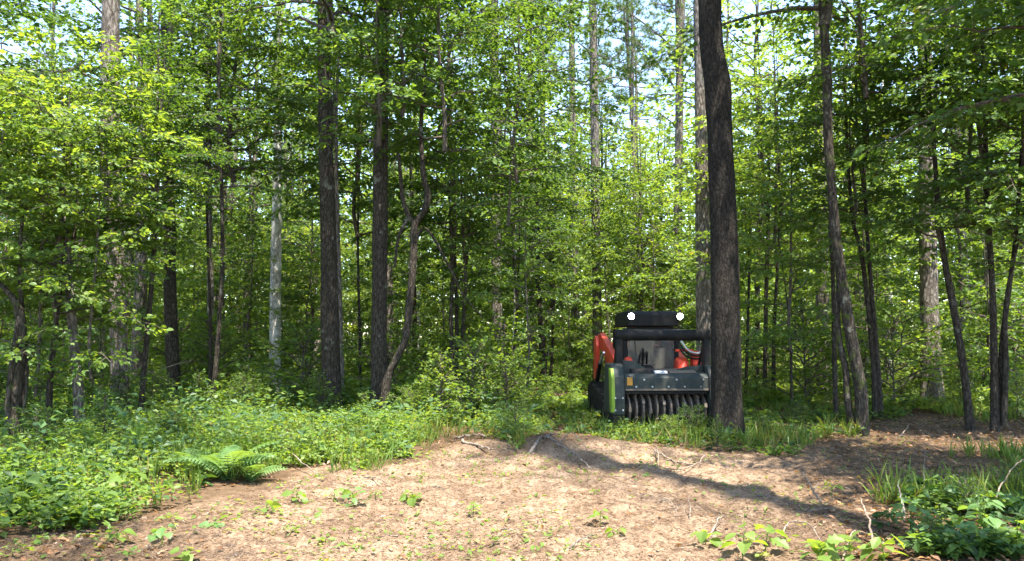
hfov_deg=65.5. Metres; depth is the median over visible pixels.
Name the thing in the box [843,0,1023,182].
maple tree
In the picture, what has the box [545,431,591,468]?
fallen branch
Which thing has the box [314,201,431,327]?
understory tree
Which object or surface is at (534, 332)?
sapling
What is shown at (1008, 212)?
broadleaf tree
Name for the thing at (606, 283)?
understory tree
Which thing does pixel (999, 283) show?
sapling
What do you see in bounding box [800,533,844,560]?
broadleaf plant
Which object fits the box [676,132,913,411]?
understory tree
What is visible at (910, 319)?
sapling
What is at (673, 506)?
fallen branch
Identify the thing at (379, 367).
oak tree
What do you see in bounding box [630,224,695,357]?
sapling
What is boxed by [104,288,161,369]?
sapling
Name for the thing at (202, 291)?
sapling
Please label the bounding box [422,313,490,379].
bush
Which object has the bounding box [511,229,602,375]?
sapling
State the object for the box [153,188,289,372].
understory tree
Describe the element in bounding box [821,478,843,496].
broadleaf plant
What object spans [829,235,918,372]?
sapling
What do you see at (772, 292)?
sapling
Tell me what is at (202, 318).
bush
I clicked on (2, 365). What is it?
shrub
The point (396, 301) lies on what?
broadleaf tree
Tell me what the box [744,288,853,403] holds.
bush
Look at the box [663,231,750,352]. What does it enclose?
sapling
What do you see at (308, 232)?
understory tree
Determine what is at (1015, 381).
shrub
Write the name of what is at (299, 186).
broadleaf tree
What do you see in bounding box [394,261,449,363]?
sapling
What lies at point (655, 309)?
sapling
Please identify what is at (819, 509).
fallen branch
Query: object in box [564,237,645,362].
sapling
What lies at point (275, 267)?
pale tree
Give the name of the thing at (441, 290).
sapling
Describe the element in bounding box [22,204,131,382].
sapling
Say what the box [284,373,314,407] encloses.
shrub
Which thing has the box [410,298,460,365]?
sapling
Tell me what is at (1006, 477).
fallen branch
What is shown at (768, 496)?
fallen branch
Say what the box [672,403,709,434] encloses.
shrub
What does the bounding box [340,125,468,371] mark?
dark tree
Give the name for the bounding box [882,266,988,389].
sapling
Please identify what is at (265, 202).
broadleaf tree
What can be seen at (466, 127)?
crooked tree
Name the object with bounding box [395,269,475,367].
sapling
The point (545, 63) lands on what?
understory tree
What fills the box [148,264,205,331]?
understory tree
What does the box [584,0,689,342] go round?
pine tree
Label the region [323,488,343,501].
broadleaf plant
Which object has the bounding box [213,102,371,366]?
broadleaf tree
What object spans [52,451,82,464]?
broadleaf plant
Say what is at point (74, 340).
tree
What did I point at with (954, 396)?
shrub
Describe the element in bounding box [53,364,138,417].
shrub
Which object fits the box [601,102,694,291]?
understory tree
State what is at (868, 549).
broadleaf plant
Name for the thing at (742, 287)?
sapling
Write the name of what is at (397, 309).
sapling
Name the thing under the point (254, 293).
understory tree
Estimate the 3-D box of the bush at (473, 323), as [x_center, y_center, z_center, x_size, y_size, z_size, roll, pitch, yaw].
[-1.141,1.984,22.930,2.936,2.941,2.509,-4,-6,42]
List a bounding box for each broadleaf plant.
[0,472,47,521]
[33,484,69,504]
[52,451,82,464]
[100,466,147,499]
[105,528,137,541]
[133,421,157,442]
[148,523,176,544]
[169,546,200,560]
[199,515,228,527]
[253,500,281,511]
[281,487,308,502]
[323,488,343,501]
[340,487,366,506]
[399,489,422,506]
[466,501,482,513]
[586,508,608,525]
[604,527,626,536]
[690,529,722,546]
[720,522,767,559]
[745,524,788,550]
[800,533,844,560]
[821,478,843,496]
[825,530,861,560]
[859,533,907,560]
[890,496,931,526]
[923,474,961,498]
[958,500,1006,528]
[992,476,1023,496]
[997,512,1023,540]
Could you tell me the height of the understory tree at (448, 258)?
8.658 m
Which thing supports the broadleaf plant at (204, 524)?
on the ground at (210, 495)
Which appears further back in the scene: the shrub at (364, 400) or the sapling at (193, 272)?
the sapling at (193, 272)
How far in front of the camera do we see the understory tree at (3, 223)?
20.82 m
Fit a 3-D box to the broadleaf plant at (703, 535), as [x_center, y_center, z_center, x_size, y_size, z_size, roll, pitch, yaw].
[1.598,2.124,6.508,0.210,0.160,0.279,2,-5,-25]
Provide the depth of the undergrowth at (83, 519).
7.86 m
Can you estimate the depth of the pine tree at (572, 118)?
38.50 m
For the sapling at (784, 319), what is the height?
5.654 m
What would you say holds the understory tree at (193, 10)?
on the ground at (210, 495)
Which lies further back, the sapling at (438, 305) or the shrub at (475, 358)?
the sapling at (438, 305)
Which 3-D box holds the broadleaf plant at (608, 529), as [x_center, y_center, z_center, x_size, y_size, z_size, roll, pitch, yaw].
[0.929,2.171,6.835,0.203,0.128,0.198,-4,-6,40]
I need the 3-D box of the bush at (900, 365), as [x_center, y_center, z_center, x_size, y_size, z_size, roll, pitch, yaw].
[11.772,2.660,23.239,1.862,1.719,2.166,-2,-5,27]
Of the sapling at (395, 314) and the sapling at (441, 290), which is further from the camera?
the sapling at (395, 314)
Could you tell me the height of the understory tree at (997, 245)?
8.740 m
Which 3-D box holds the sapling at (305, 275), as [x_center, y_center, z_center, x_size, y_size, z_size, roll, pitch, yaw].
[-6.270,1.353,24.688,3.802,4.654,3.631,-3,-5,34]
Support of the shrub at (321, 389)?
on the ground at (210, 495)
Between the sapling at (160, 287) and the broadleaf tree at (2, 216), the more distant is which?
the sapling at (160, 287)
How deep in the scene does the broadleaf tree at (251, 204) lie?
29.88 m
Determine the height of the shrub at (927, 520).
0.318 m
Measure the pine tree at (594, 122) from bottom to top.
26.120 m
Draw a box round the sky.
[0,0,1022,340]
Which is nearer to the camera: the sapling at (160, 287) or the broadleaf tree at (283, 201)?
the sapling at (160, 287)
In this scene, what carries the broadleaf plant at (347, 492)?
on the ground at (210, 495)
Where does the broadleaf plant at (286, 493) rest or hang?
on the ground at (210, 495)
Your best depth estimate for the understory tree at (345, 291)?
47.88 m
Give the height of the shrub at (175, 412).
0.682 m
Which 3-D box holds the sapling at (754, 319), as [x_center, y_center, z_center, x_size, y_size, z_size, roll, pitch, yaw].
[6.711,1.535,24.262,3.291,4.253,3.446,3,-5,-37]
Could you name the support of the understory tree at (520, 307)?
on the ground at (210, 495)
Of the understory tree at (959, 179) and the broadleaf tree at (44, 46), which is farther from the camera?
the broadleaf tree at (44, 46)
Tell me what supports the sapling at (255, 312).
on the ground at (210, 495)
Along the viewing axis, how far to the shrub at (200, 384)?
16.82 m
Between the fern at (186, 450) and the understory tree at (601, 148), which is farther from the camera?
the understory tree at (601, 148)
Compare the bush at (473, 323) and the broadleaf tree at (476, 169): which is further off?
the broadleaf tree at (476, 169)
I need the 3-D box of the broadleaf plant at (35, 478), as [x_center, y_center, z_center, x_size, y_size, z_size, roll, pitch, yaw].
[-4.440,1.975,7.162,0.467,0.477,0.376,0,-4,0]
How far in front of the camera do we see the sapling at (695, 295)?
29.20 m
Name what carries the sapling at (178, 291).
on the ground at (210, 495)
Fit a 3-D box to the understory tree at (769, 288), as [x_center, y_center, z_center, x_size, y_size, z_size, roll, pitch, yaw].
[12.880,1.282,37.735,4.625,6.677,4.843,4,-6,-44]
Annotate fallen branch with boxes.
[130,359,193,376]
[281,445,315,473]
[545,431,591,468]
[569,534,594,548]
[653,448,705,469]
[659,499,685,517]
[707,515,723,538]
[756,495,790,504]
[780,520,820,540]
[803,472,821,502]
[807,507,838,511]
[841,530,868,560]
[858,498,872,538]
[897,484,905,521]
[996,459,1023,496]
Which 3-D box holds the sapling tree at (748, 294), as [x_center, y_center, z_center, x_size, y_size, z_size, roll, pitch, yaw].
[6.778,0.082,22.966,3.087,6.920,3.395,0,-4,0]
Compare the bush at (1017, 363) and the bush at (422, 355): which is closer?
the bush at (1017, 363)
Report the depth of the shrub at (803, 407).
15.97 m
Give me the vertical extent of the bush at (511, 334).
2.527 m
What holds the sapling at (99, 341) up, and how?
on the ground at (210, 495)
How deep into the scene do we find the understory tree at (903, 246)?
25.72 m
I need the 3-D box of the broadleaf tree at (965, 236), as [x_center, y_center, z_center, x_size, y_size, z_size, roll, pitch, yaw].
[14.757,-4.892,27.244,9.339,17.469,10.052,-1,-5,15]
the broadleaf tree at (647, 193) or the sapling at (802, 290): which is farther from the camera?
the broadleaf tree at (647, 193)
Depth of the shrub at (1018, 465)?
8.30 m
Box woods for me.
[3,81,1016,363]
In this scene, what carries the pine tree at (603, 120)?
on the ground at (210, 495)
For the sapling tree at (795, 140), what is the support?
on the ground at (210, 495)
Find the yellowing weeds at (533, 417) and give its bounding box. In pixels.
[0,374,964,497]
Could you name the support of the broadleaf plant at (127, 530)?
on the ground at (210, 495)
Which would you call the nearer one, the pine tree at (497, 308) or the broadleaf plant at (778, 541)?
the broadleaf plant at (778, 541)
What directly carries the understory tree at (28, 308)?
on the ground at (210, 495)
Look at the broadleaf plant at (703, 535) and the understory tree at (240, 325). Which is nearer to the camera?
the broadleaf plant at (703, 535)
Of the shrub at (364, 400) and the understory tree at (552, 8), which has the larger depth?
the understory tree at (552, 8)
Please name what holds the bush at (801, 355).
on the ground at (210, 495)
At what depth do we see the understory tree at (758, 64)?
21.19 m
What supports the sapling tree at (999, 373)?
on the ground at (210, 495)
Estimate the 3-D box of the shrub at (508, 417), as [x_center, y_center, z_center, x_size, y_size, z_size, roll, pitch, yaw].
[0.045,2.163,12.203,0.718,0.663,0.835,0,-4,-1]
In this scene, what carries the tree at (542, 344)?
on the ground at (210, 495)
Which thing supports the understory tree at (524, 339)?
on the ground at (210, 495)
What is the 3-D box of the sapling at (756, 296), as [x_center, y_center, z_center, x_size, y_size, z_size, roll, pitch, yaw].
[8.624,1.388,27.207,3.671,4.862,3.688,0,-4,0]
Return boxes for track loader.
[588,311,710,426]
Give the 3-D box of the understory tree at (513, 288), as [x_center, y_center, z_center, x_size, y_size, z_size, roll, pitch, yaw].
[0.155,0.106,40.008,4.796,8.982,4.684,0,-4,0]
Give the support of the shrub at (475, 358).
on the ground at (210, 495)
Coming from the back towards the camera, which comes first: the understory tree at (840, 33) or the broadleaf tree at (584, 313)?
the broadleaf tree at (584, 313)
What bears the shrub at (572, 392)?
on the ground at (210, 495)
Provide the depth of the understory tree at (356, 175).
22.33 m
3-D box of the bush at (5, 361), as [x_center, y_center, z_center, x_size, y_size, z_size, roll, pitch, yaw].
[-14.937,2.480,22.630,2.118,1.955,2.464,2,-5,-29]
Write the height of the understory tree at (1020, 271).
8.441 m
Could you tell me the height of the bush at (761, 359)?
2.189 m
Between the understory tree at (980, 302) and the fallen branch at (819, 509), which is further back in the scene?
the understory tree at (980, 302)
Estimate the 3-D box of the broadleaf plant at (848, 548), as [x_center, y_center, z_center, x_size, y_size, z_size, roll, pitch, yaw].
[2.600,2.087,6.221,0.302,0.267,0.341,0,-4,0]
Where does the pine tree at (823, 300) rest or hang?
on the ground at (210, 495)
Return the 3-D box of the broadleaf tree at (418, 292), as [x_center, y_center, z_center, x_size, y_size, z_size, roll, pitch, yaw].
[-4.972,-5.022,37.100,8.148,19.064,8.993,0,-4,0]
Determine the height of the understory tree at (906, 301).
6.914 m
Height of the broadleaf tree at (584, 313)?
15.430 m
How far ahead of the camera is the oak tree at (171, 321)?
19.82 m
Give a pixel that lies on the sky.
(750, 8)
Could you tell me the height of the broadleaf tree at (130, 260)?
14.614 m
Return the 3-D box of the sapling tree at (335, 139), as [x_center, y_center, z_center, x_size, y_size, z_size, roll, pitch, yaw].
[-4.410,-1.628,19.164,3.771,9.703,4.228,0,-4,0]
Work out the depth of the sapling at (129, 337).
26.33 m
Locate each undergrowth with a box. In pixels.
[0,350,1023,422]
[0,372,1023,560]
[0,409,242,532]
[891,474,1023,560]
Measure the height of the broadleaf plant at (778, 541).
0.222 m
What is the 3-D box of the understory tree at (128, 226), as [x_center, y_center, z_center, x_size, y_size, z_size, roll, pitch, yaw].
[-6.732,-1.186,14.801,4.199,8.120,3.747,2,-5,-25]
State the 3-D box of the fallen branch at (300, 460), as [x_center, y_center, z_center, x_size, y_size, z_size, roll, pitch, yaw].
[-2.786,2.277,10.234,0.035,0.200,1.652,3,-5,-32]
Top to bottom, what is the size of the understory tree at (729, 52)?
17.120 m
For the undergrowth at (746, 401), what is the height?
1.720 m
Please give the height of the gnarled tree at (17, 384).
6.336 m
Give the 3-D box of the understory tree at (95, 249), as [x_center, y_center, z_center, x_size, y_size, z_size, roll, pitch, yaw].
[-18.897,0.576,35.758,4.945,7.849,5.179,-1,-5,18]
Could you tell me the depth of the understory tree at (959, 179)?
14.46 m
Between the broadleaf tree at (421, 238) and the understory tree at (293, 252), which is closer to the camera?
the understory tree at (293, 252)
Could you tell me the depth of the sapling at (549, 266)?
17.28 m
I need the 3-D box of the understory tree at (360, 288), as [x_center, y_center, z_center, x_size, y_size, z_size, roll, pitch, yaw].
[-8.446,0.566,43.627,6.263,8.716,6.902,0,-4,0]
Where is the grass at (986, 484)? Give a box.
[0,389,1023,506]
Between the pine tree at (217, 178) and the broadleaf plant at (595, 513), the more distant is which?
the pine tree at (217, 178)
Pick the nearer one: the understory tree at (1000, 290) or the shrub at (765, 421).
the shrub at (765, 421)
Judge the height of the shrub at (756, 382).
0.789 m
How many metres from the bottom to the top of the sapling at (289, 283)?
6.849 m
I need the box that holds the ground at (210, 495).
[0,344,1023,560]
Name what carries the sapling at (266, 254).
on the ground at (210, 495)
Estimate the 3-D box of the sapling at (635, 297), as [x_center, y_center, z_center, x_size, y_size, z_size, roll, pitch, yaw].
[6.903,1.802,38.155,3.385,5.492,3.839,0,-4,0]
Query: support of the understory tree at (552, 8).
on the ground at (210, 495)
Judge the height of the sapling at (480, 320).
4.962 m
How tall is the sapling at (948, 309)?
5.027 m
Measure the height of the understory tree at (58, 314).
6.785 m
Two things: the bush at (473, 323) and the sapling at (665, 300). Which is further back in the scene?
the sapling at (665, 300)
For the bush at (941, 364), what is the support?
on the ground at (210, 495)
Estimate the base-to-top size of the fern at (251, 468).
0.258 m
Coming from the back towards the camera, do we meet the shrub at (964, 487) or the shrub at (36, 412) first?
the shrub at (36, 412)
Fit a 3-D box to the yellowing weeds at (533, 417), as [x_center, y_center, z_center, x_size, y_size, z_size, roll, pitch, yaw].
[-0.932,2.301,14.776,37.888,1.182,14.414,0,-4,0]
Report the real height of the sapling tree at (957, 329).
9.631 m
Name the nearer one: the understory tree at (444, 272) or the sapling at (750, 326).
the understory tree at (444, 272)
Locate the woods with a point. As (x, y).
(687, 119)
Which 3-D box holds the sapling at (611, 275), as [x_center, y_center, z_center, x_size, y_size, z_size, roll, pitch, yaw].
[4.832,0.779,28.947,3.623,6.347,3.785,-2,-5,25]
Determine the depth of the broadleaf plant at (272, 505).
7.61 m
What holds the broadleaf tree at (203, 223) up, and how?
on the ground at (210, 495)
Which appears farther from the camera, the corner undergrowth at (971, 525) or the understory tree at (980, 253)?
the understory tree at (980, 253)
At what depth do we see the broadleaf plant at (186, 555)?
6.00 m
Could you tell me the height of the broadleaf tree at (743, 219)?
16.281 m
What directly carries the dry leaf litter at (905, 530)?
on the ground at (210, 495)
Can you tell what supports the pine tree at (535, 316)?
on the ground at (210, 495)
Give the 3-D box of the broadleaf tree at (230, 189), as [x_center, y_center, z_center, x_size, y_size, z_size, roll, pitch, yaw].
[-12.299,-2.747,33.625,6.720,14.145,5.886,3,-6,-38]
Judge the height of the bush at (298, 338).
2.295 m
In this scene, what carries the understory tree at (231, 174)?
on the ground at (210, 495)
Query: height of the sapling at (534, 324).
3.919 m
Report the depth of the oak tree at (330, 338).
17.40 m
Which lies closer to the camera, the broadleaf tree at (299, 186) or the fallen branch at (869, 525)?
the fallen branch at (869, 525)
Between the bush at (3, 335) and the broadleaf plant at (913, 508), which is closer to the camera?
the broadleaf plant at (913, 508)
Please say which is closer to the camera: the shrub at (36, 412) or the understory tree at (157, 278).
the shrub at (36, 412)
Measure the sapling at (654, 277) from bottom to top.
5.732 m
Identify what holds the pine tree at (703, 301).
on the ground at (210, 495)
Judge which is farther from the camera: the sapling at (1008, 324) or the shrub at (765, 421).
the sapling at (1008, 324)
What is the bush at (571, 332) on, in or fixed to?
on the ground at (210, 495)
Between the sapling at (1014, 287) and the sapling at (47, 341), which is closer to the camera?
the sapling at (1014, 287)
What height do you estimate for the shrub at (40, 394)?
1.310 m
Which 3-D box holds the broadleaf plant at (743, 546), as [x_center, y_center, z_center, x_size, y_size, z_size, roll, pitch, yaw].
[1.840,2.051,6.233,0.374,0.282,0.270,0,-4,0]
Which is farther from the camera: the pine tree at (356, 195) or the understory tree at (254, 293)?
the pine tree at (356, 195)
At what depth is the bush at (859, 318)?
26.75 m
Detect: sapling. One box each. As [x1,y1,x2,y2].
[0,187,93,357]
[0,265,67,379]
[0,313,78,377]
[1,208,141,377]
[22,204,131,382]
[37,270,132,372]
[51,212,169,391]
[60,250,146,384]
[81,300,132,377]
[103,292,184,368]
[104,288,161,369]
[126,236,206,381]
[147,251,205,360]
[150,300,196,376]
[151,220,244,373]
[176,217,267,376]
[193,222,303,386]
[201,250,281,372]
[214,298,260,361]
[233,294,313,383]
[235,255,320,364]
[251,254,371,388]
[252,217,320,367]
[340,205,442,380]
[342,265,401,351]
[344,257,434,350]
[344,286,371,366]
[367,266,446,357]
[387,229,491,379]
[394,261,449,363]
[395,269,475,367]
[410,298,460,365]
[412,209,504,355]
[424,272,513,376]
[435,222,527,372]
[445,282,520,364]
[462,198,573,401]
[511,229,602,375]
[522,248,580,369]
[522,298,560,347]
[533,240,607,377]
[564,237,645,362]
[585,215,692,353]
[610,219,695,367]
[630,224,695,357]
[631,259,690,363]
[631,263,664,310]
[633,264,693,345]
[636,275,695,364]
[649,260,695,348]
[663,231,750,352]
[667,261,778,390]
[678,238,750,361]
[685,239,754,332]
[740,256,813,381]
[740,289,772,360]
[750,272,814,368]
[751,277,861,385]
[762,267,815,362]
[795,208,911,367]
[804,228,890,376]
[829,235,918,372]
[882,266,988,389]
[894,301,942,355]
[911,266,1012,371]
[926,239,1023,370]
[964,249,1023,350]
[973,290,1023,373]
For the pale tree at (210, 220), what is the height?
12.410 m
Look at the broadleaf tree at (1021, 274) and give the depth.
29.80 m
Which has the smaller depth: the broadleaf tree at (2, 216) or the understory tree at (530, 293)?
the broadleaf tree at (2, 216)
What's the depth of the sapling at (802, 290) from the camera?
28.38 m
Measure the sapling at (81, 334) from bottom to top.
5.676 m
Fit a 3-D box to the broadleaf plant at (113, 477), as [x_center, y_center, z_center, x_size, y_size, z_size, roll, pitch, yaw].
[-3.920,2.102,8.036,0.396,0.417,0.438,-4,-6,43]
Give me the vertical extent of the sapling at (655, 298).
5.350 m
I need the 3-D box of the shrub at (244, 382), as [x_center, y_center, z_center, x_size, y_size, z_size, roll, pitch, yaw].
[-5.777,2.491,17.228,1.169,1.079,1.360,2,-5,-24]
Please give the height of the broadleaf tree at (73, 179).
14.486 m
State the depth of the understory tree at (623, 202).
27.58 m
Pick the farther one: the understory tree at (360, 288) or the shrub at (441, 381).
the understory tree at (360, 288)
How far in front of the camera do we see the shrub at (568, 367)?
25.73 m
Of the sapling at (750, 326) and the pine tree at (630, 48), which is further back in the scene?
the pine tree at (630, 48)
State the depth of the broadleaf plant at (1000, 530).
6.17 m
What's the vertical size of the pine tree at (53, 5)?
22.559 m
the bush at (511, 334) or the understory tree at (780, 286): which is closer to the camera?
the bush at (511, 334)
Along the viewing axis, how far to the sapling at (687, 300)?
37.45 m
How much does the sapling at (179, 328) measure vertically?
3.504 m
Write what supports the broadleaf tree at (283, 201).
on the ground at (210, 495)
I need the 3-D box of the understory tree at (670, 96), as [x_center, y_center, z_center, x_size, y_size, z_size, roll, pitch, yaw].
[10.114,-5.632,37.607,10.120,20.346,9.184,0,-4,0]
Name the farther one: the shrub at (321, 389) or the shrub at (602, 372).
the shrub at (602, 372)
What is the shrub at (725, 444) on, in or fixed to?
on the ground at (210, 495)
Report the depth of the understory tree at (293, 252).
26.53 m
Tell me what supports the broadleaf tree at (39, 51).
on the ground at (210, 495)
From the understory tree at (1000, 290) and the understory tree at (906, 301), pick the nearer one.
the understory tree at (1000, 290)
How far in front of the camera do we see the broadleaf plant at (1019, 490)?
8.30 m
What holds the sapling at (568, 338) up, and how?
on the ground at (210, 495)
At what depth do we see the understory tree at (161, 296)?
38.02 m
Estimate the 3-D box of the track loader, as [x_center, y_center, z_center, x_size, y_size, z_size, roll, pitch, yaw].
[2.746,1.775,16.451,2.030,2.251,3.736,0,-4,-3]
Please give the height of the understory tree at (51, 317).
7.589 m
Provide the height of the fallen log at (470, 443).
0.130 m
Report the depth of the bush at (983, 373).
24.92 m
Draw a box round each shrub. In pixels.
[0,363,56,426]
[0,402,85,455]
[20,364,68,419]
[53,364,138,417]
[80,388,131,441]
[121,366,184,418]
[144,404,192,442]
[182,369,234,420]
[219,370,269,410]
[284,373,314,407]
[302,369,339,418]
[353,390,373,416]
[386,383,429,421]
[401,346,478,424]
[414,332,519,420]
[466,351,555,424]
[492,399,537,439]
[539,375,584,405]
[544,360,591,390]
[599,362,604,380]
[655,414,687,442]
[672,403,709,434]
[697,414,741,451]
[742,377,774,404]
[746,413,780,436]
[778,398,809,423]
[881,372,925,398]
[907,511,950,538]
[938,371,985,409]
[941,475,992,518]
[972,369,1023,418]
[985,458,1023,493]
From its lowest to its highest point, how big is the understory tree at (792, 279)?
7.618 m
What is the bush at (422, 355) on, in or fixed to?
on the ground at (210, 495)
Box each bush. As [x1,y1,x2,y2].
[0,337,10,385]
[1,321,47,368]
[127,302,245,391]
[160,309,283,404]
[234,317,363,409]
[239,325,300,369]
[344,322,449,397]
[393,344,449,389]
[420,299,531,390]
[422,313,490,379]
[467,309,541,399]
[546,317,612,371]
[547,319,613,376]
[553,335,591,379]
[742,335,781,373]
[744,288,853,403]
[761,333,853,397]
[816,302,989,410]
[831,316,912,390]
[884,346,943,396]
[886,320,957,391]
[939,293,1023,405]
[940,311,1011,388]
[943,318,1021,389]
[979,320,1023,396]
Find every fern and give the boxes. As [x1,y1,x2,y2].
[150,448,224,472]
[163,441,279,479]
[219,457,287,481]
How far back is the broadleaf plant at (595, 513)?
7.36 m
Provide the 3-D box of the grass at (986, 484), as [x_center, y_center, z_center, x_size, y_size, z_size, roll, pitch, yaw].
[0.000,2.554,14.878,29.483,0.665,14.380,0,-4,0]
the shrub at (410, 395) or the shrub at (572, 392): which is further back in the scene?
the shrub at (572, 392)
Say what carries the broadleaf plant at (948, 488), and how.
on the ground at (210, 495)
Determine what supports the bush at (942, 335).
on the ground at (210, 495)
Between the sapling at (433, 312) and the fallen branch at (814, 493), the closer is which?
the fallen branch at (814, 493)
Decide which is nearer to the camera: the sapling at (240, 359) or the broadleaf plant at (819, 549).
the broadleaf plant at (819, 549)
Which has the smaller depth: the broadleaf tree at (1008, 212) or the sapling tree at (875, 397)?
the sapling tree at (875, 397)
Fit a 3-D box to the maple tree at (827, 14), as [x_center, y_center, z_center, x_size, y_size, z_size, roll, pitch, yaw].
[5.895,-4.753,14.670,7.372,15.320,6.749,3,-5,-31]
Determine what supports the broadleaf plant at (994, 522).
on the ground at (210, 495)
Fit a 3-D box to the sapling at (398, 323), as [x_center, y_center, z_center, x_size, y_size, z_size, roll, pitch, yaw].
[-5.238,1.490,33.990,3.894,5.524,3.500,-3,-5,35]
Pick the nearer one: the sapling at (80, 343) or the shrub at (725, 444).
the shrub at (725, 444)
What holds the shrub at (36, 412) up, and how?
on the ground at (210, 495)
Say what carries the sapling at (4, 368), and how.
on the ground at (210, 495)
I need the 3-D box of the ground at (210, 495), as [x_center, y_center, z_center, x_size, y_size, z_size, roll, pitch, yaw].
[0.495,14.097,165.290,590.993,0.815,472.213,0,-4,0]
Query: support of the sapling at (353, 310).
on the ground at (210, 495)
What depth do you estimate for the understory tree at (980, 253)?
27.55 m
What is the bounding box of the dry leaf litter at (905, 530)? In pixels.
[0,403,1023,560]
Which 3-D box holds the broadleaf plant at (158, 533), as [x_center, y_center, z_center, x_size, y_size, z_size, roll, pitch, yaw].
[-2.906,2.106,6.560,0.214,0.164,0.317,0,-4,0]
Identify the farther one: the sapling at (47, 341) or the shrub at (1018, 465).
the sapling at (47, 341)
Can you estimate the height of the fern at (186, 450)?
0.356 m
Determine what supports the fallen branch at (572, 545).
on the ground at (210, 495)
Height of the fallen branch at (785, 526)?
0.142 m
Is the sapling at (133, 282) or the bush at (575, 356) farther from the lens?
the bush at (575, 356)
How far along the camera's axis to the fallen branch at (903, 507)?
7.52 m
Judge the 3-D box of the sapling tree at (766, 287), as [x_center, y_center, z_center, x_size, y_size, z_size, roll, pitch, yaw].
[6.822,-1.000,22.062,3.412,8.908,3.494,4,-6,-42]
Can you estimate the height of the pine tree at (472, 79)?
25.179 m
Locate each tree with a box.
[0,0,95,301]
[0,0,103,277]
[0,0,115,259]
[0,0,333,384]
[0,25,210,434]
[0,56,113,443]
[0,65,106,327]
[0,76,208,424]
[0,120,132,335]
[0,145,106,375]
[1,49,125,273]
[2,119,126,320]
[4,1,96,327]
[8,12,273,419]
[24,0,268,408]
[25,233,130,351]
[36,0,222,334]
[75,204,162,351]
[82,224,214,364]
[84,85,247,349]
[85,0,322,412]
[99,0,351,401]
[100,0,130,417]
[120,0,300,384]
[129,229,195,361]
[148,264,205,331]
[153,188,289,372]
[153,221,240,342]
[159,65,301,374]
[176,195,344,354]
[176,202,301,347]
[177,29,318,374]
[177,135,270,307]
[183,17,251,300]
[193,0,489,385]
[196,0,374,392]
[200,0,397,418]
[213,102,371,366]
[223,173,370,376]
[227,192,371,361]
[234,116,362,355]
[236,122,318,362]
[244,41,392,369]
[254,24,398,390]
[271,0,645,415]
[300,0,598,383]
[304,213,402,359]
[304,239,371,345]
[314,83,446,363]
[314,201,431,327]
[315,4,488,360]
[321,0,490,410]
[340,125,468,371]
[344,49,372,362]
[348,156,448,367]
[371,110,556,393]
[393,238,461,366]
[396,199,444,271]
[401,108,497,391]
[407,19,628,290]
[417,0,596,366]
[427,213,483,289]
[435,57,628,368]
[436,114,558,269]
[436,135,592,386]
[453,45,490,269]
[470,111,635,377]
[471,176,568,378]
[472,201,539,352]
[480,0,568,364]
[481,120,604,384]
[481,231,555,357]
[486,0,589,363]
[502,242,589,362]
[521,0,628,366]
[522,80,673,292]
[534,0,693,379]
[538,85,689,338]
[542,132,626,361]
[560,216,644,336]
[564,124,695,318]
[568,39,631,364]
[568,181,695,342]
[579,189,693,333]
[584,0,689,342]
[598,0,738,363]
[598,10,674,247]
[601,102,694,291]
[611,141,694,287]
[618,0,834,234]
[624,0,909,379]
[641,0,978,435]
[655,6,890,394]
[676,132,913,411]
[685,168,770,298]
[688,88,827,397]
[693,0,711,364]
[698,0,744,438]
[735,0,982,418]
[736,171,811,371]
[736,172,803,394]
[737,10,949,377]
[741,237,829,367]
[742,231,814,357]
[759,208,867,353]
[760,154,967,379]
[763,233,814,364]
[778,80,899,419]
[779,53,925,419]
[798,0,1021,385]
[811,80,953,372]
[812,0,1023,430]
[813,1,830,393]
[827,153,984,392]
[833,0,1023,432]
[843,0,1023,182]
[849,74,1023,386]
[858,151,1023,337]
[860,242,944,350]
[869,0,1023,283]
[888,72,1019,374]
[894,152,1023,310]
[916,66,1023,373]
[917,7,945,401]
[941,192,1023,360]
[966,126,1023,322]
[972,85,1018,303]
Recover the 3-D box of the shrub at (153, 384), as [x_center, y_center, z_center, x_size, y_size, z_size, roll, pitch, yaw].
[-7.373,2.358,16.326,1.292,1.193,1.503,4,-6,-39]
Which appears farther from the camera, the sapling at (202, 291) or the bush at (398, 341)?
the sapling at (202, 291)
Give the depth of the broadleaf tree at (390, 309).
30.98 m
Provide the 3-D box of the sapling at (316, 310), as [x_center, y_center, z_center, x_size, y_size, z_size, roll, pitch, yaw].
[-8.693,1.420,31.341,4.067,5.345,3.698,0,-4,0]
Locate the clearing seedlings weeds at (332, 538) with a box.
[2,464,874,557]
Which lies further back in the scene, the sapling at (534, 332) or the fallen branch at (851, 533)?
the sapling at (534, 332)

